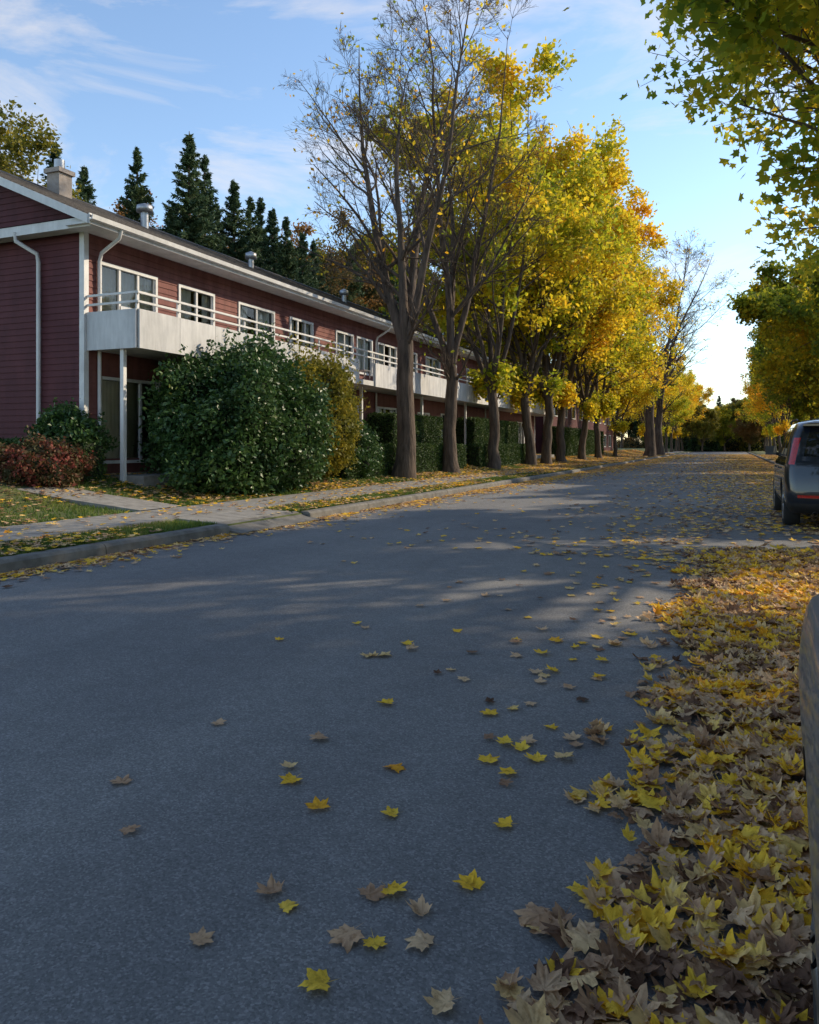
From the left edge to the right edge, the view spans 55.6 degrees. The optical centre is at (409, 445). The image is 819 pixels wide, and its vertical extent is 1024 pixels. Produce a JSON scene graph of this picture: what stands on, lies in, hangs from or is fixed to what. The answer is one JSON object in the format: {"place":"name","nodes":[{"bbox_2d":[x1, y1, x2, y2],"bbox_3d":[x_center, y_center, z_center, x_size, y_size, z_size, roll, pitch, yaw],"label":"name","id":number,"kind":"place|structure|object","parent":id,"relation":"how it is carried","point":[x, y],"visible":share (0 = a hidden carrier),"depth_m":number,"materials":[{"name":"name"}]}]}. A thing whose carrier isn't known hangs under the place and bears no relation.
{"place":"outdoors","nodes":[
{"label":"outdoors","id":0,"kind":"place"},
{"bbox_2d":[18,485,175,511],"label":"garden path","id":1,"kind":"structure","parent":0,"point":[122,503],"depth_m":13.86,"materials":[{"name":"concrete"}]},
{"bbox_2d":[120,306,369,380],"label":"balcony chairs","id":2,"kind":"object","parent":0,"point":[123,307],"visible":0.16,"depth_m":26.84,"materials":[{"name":"white plastic"}]},
{"bbox_2d":[0,451,683,542],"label":"sidewalk","id":3,"kind":"structure","parent":0,"point":[225,514],"depth_m":12.87,"materials":[{"name":"concrete"}]},
{"bbox_2d":[0,448,777,556],"bbox_3d":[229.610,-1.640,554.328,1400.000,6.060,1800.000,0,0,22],"label":"ground","id":4,"kind":"structure","parent":0,"point":[18,486],"depth_m":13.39,"materials":[{"name":"green plant"}]},
{"bbox_2d":[0,425,98,488],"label":"red berry shrub","id":5,"kind":"object","parent":4,"relation":"on","point":[35,461],"visible":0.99,"depth_m":14.18,"materials":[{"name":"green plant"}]},
{"bbox_2d":[40,143,61,185],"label":"spruce tree","id":6,"kind":"object","parent":4,"relation":"on","point":[52,156],"visible":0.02,"depth_m":49.84,"materials":[{"name":"green plant"}]},
{"bbox_2d":[0,436,109,481],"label":"clipped hedge","id":7,"kind":"object","parent":4,"relation":"on","point":[99,471],"visible":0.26,"depth_m":15.63,"materials":[{"name":"green plant"}]},
{"bbox_2d":[14,397,119,452],"bbox_3d":[-7.025,-0.011,15.939,1.879,2.007,1.666,0,0,22],"label":"laurel bush","id":8,"kind":"object","parent":4,"relation":"on","point":[68,421],"visible":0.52,"depth_m":15.67,"materials":[{"name":"green plant"}]},
{"bbox_2d":[75,166,96,205],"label":"spruce tree","id":9,"kind":"object","parent":4,"relation":"on","point":[88,190],"visible":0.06,"depth_m":55.84,"materials":[{"name":"green plant"}]},
{"bbox_2d":[117,146,154,227],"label":"spruce tree","id":10,"kind":"object","parent":4,"relation":"on","point":[134,192],"visible":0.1,"depth_m":51.72,"materials":[{"name":"green plant"}]},
{"bbox_2d":[162,210,180,237],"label":"spruce tree","id":11,"kind":"object","parent":4,"relation":"on","point":[167,228],"depth_m":61.87,"materials":[{"name":"green plant"}]},
{"bbox_2d":[157,131,226,250],"bbox_3d":[-14.215,-9.734,50.314,10.132,20.943,9.202,0,0,38],"label":"spruce tree","id":12,"kind":"object","parent":4,"relation":"on","point":[189,221],"visible":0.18,"depth_m":49.54,"materials":[{"name":"green plant"}]},
{"bbox_2d":[192,154,229,255],"bbox_3d":[-14.504,-9.776,54.054,8.451,20.969,9.103,0,0,-36],"label":"spruce tree","id":13,"kind":"object","parent":4,"relation":"on","point":[203,165],"visible":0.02,"depth_m":53.86,"materials":[{"name":"green plant"}]},
{"bbox_2d":[212,208,227,251],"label":"spruce tree","id":14,"kind":"object","parent":4,"relation":"on","point":[214,233],"depth_m":65.94,"materials":[{"name":"green plant"}]},
{"bbox_2d":[133,320,339,496],"bbox_3d":[-4.021,-0.708,18.278,4.155,4.499,6.344,0,0,22],"label":"laurel bush","id":15,"kind":"object","parent":4,"relation":"on","point":[251,417],"visible":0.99,"depth_m":16.86,"materials":[{"name":"green plant"}]},
{"bbox_2d":[216,179,259,266],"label":"spruce tree","id":16,"kind":"object","parent":4,"relation":"on","point":[231,222],"visible":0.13,"depth_m":55.72,"materials":[{"name":"green plant"}]},
{"bbox_2d":[237,196,267,268],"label":"spruce tree","id":17,"kind":"object","parent":4,"relation":"on","point":[253,233],"visible":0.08,"depth_m":59.80,"materials":[{"name":"green plant"}]},
{"bbox_2d":[253,197,276,268],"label":"spruce tree","id":18,"kind":"object","parent":4,"relation":"on","point":[260,210],"visible":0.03,"depth_m":65.79,"materials":[{"name":"green plant"}]},
{"bbox_2d":[0,185,533,472],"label":"walls","id":19,"kind":"structure","parent":4,"relation":"on","point":[59,256],"depth_m":17.07,"materials":[{"name":"red"}]},
{"bbox_2d":[0,170,513,365],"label":"roof","id":20,"kind":"structure","parent":19,"relation":"on","point":[82,206],"depth_m":22.70,"materials":[{"name":"grey"}]},
{"bbox_2d":[44,159,445,336],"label":"chimneys and vents","id":21,"kind":"object","parent":20,"relation":"on","point":[59,178],"visible":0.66,"depth_m":21.13,"materials":[{"name":"grey metal"}]},
{"bbox_2d":[0,177,534,473],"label":"trim and gutters","id":22,"kind":"structure","parent":19,"relation":"attached to","point":[83,224],"depth_m":16.65,"materials":[{"name":"white paint"}]},
{"bbox_2d":[102,261,522,463],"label":"windows","id":23,"kind":"structure","parent":19,"relation":"attached to","point":[115,278],"depth_m":18.23,"materials":[{"name":"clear glass"}]},
{"bbox_2d":[255,207,289,278],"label":"spruce tree","id":24,"kind":"object","parent":4,"relation":"on","point":[272,230],"visible":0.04,"depth_m":55.74,"materials":[{"name":"green plant"}]},
{"bbox_2d":[270,216,305,282],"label":"spruce tree","id":25,"kind":"object","parent":4,"relation":"on","point":[286,252],"visible":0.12,"depth_m":51.78,"materials":[{"name":"green plant"}]},
{"bbox_2d":[293,231,318,288],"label":"spruce tree","id":26,"kind":"object","parent":4,"relation":"on","point":[305,270],"visible":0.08,"depth_m":63.71,"materials":[{"name":"green plant"}]},
{"bbox_2d":[0,96,630,447],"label":"background forest","id":27,"kind":"object","parent":4,"relation":"on","point":[15,139],"visible":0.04,"depth_m":46.20,"materials":[{"name":"green plant"}]},
{"bbox_2d":[304,239,328,292],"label":"spruce tree","id":28,"kind":"object","parent":4,"relation":"on","point":[318,278],"visible":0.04,"depth_m":69.82,"materials":[{"name":"green plant"}]},
{"bbox_2d":[87,290,554,486],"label":"balcony","id":29,"kind":"structure","parent":4,"relation":"on","point":[134,332],"depth_m":17.24,"materials":[{"name":"concrete"}]},
{"bbox_2d":[283,334,369,479],"bbox_3d":[-2.767,-1.009,22.006,3.116,4.099,4.237,0,0,22],"label":"olive shrub","id":30,"kind":"object","parent":4,"relation":"on","point":[347,428],"visible":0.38,"depth_m":21.54,"materials":[{"name":"green plant"}]},
{"bbox_2d":[320,253,342,297],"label":"spruce tree","id":31,"kind":"object","parent":4,"relation":"on","point":[332,279],"visible":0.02,"depth_m":79.79,"materials":[{"name":"green plant"}]},
{"bbox_2d":[0,452,689,572],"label":"kerb","id":32,"kind":"structure","parent":4,"relation":"on","point":[34,559],"depth_m":11.44,"materials":[{"name":"concrete"}]},
{"bbox_2d":[339,245,366,306],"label":"spruce tree","id":33,"kind":"object","parent":4,"relation":"on","point":[358,289],"visible":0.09,"depth_m":75.78,"materials":[{"name":"green plant"}]},
{"bbox_2d":[329,412,384,477],"bbox_3d":[-1.972,-0.090,23.969,2.223,2.250,3.016,0,0,22],"label":"laurel bush","id":34,"kind":"object","parent":4,"relation":"on","point":[366,454],"visible":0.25,"depth_m":23.72,"materials":[{"name":"green plant"}]},
{"bbox_2d":[357,266,386,310],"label":"spruce tree","id":35,"kind":"object","parent":4,"relation":"on","point":[373,291],"visible":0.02,"depth_m":83.60,"materials":[{"name":"green plant"}]},
{"bbox_2d":[379,267,398,315],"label":"spruce tree","id":36,"kind":"object","parent":4,"relation":"on","point":[394,284],"visible":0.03,"depth_m":83.65,"materials":[{"name":"green plant"}]},
{"bbox_2d":[332,442,467,479],"bbox_3d":[0.062,0.548,28.117,0.777,1.388,11.249,0,0,22],"label":"clipped hedge","id":37,"kind":"object","parent":4,"relation":"on","point":[429,457],"visible":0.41,"depth_m":28.14,"materials":[{"name":"green plant"}]},
{"bbox_2d":[365,411,442,443],"bbox_3d":[-0.090,-0.102,30.311,1.374,2.318,5.421,0,0,22],"label":"tall hedge","id":38,"kind":"object","parent":4,"relation":"on","point":[428,429],"visible":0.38,"depth_m":28.79,"materials":[{"name":"green plant"}]},
{"bbox_2d":[273,0,545,479],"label":"bare tree","id":39,"kind":"object","parent":4,"relation":"on","point":[404,317],"visible":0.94,"depth_m":25.80,"materials":[{"name":"brown plant"}]},
{"bbox_2d":[0,449,818,587],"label":"fallen leaves","id":40,"kind":"object","parent":4,"relation":"on","point":[748,460],"visible":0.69,"depth_m":16.45,"materials":[{"name":"yellow plant"}]},
{"bbox_2d":[325,0,576,472],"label":"bare tree","id":41,"kind":"object","parent":4,"relation":"on","point":[449,351],"visible":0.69,"depth_m":29.80,"materials":[{"name":"brown plant"}]},
{"bbox_2d":[455,416,519,458],"bbox_3d":[4.137,-0.192,40.486,1.339,2.442,8.293,0,0,22],"label":"tall hedge","id":42,"kind":"object","parent":4,"relation":"on","point":[477,431],"visible":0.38,"depth_m":37.41,"materials":[{"name":"green plant"}]},
{"bbox_2d":[354,30,628,469],"bbox_3d":[3.491,-8.203,35.131,11.943,19.066,9.688,0,0,23],"label":"golden tree","id":43,"kind":"object","parent":4,"relation":"on","point":[489,380],"visible":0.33,"depth_m":34.64,"materials":[{"name":"yellow plant"}]},
{"bbox_2d":[467,442,535,467],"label":"clipped hedge","id":44,"kind":"object","parent":4,"relation":"on","point":[512,453],"visible":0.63,"depth_m":38.23,"materials":[{"name":"green plant"}]},
{"bbox_2d":[410,113,663,463],"bbox_3d":[7.151,-8.493,46.080,13.520,19.650,13.214,0,0,-27],"label":"golden tree","id":45,"kind":"object","parent":4,"relation":"on","point":[540,396],"visible":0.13,"depth_m":43.00,"materials":[{"name":"yellow plant"}]},
{"bbox_2d":[431,105,646,465],"bbox_3d":[6.228,-9.307,42.445,12.155,21.269,11.374,0,0,40],"label":"golden tree","id":46,"kind":"object","parent":4,"relation":"on","point":[526,383],"visible":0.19,"depth_m":40.96,"materials":[{"name":"yellow plant"}]},
{"bbox_2d":[542,426,603,455],"bbox_3d":[13.881,-0.189,64.056,1.316,2.493,21.275,0,0,22],"label":"tall hedge","id":47,"kind":"object","parent":4,"relation":"on","point":[571,436],"visible":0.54,"depth_m":59.84,"materials":[{"name":"green plant"}]},
{"bbox_2d":[535,395,615,452],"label":"apartment building","id":48,"kind":"structure","parent":4,"relation":"on","point":[572,419],"depth_m":75.23,"materials":[{"name":"red"}]},
{"bbox_2d":[515,185,669,459],"bbox_3d":[12.976,-9.018,56.743,11.817,20.678,11.058,0,0,42],"label":"golden tree","id":49,"kind":"object","parent":4,"relation":"on","point":[588,408],"visible":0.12,"depth_m":55.62,"materials":[{"name":"yellow plant"}]},
{"bbox_2d":[523,170,670,461],"bbox_3d":[10.326,-8.740,50.452,12.632,20.166,10.247,0,0,43],"label":"golden tree","id":50,"kind":"object","parent":4,"relation":"on","point":[648,232],"visible":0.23,"depth_m":48.40,"materials":[{"name":"yellow plant"}]},
{"bbox_2d":[549,234,689,458],"bbox_3d":[16.549,-7.814,63.115,12.253,18.221,12.537,0,0,44],"label":"golden tree","id":51,"kind":"object","parent":4,"relation":"on","point":[609,405],"visible":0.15,"depth_m":63.24,"materials":[{"name":"yellow plant"}]},
{"bbox_2d":[583,335,665,456],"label":"golden tree","id":52,"kind":"object","parent":4,"relation":"on","point":[623,426],"visible":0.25,"depth_m":72.46,"materials":[{"name":"yellow plant"}]},
{"bbox_2d":[614,355,679,442],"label":"golden tree","id":53,"kind":"object","parent":4,"relation":"on","point":[642,430],"visible":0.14,"depth_m":99.65,"materials":[{"name":"yellow plant"}]},
{"bbox_2d":[640,362,691,433],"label":"golden tree","id":54,"kind":"object","parent":4,"relation":"on","point":[678,403],"visible":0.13,"depth_m":108.21,"materials":[{"name":"yellow plant"}]},
{"bbox_2d":[625,229,715,456],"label":"bare tree","id":55,"kind":"object","parent":4,"relation":"on","point":[650,447],"visible":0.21,"depth_m":80.11,"materials":[{"name":"brown plant"}]},
{"bbox_2d":[630,241,744,454],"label":"bare tree","id":56,"kind":"object","parent":4,"relation":"on","point":[658,432],"visible":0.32,"depth_m":89.77,"materials":[{"name":"brown plant"}]},
{"bbox_2d":[563,0,818,293],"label":"street maple","id":57,"kind":"object","parent":4,"relation":"on","point":[741,48],"visible":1,"depth_m":12.35,"materials":[{"name":"green plant"}]},
{"bbox_2d":[613,345,818,452],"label":"distant treeline","id":58,"kind":"object","parent":4,"relation":"on","point":[734,425],"visible":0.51,"depth_m":148.17,"materials":[{"name":"green plant"}]},
{"bbox_2d":[748,452,774,463],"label":"kerb","id":59,"kind":"structure","parent":4,"relation":"on","point":[770,461],"depth_m":69.32,"materials":[{"name":"concrete"}]},
{"bbox_2d":[726,251,818,388],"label":"street maple","id":60,"kind":"object","parent":4,"relation":"on","point":[780,303],"visible":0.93,"depth_m":36.45,"materials":[{"name":"green plant"}]},
{"bbox_2d":[744,328,809,422],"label":"street maple","id":61,"kind":"object","parent":4,"relation":"on","point":[794,408],"visible":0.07,"depth_m":81.05,"materials":[{"name":"yellow plant"}]},
{"bbox_2d":[744,339,818,419],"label":"street maple","id":62,"kind":"object","parent":4,"relation":"on","point":[783,388],"visible":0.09,"depth_m":68.54,"materials":[{"name":"yellow plant"}]},
{"bbox_2d":[752,280,818,418],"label":"street maple","id":63,"kind":"object","parent":4,"relation":"on","point":[766,335],"visible":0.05,"depth_m":56.92,"materials":[{"name":"green plant"}]},
{"bbox_2d":[757,282,818,406],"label":"street maple","id":64,"kind":"object","parent":4,"relation":"on","point":[807,373],"visible":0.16,"depth_m":46.91,"materials":[{"name":"green plant"}]},
{"bbox_2d":[0,451,818,1023],"bbox_3d":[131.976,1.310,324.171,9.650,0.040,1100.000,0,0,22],"label":"road","id":65,"kind":"structure","parent":0,"point":[148,669],"depth_m":3.28,"materials":[{"name":"grey asphalt"}]},
{"bbox_2d":[109,507,818,1023],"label":"fallen leaves","id":66,"kind":"object","parent":65,"relation":"on","point":[775,581],"visible":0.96,"depth_m":2.50,"materials":[{"name":"yellow plant"}]},
{"bbox_2d":[765,418,818,524],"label":"parked suv","id":67,"kind":"object","parent":65,"relation":"on","point":[796,483],"visible":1,"depth_m":12.01,"materials":[{"name":"blue paint"}]},
{"bbox_2d":[799,594,818,1023],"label":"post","id":68,"kind":"object","parent":65,"relation":"on","point":[809,676],"visible":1,"depth_m":1.48,"materials":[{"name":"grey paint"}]},
{"bbox_2d":[0,0,818,442],"label":"sky","id":69,"kind":"structure","parent":0,"point":[113,78],"materials":[{"name":"blue"}]}
]}

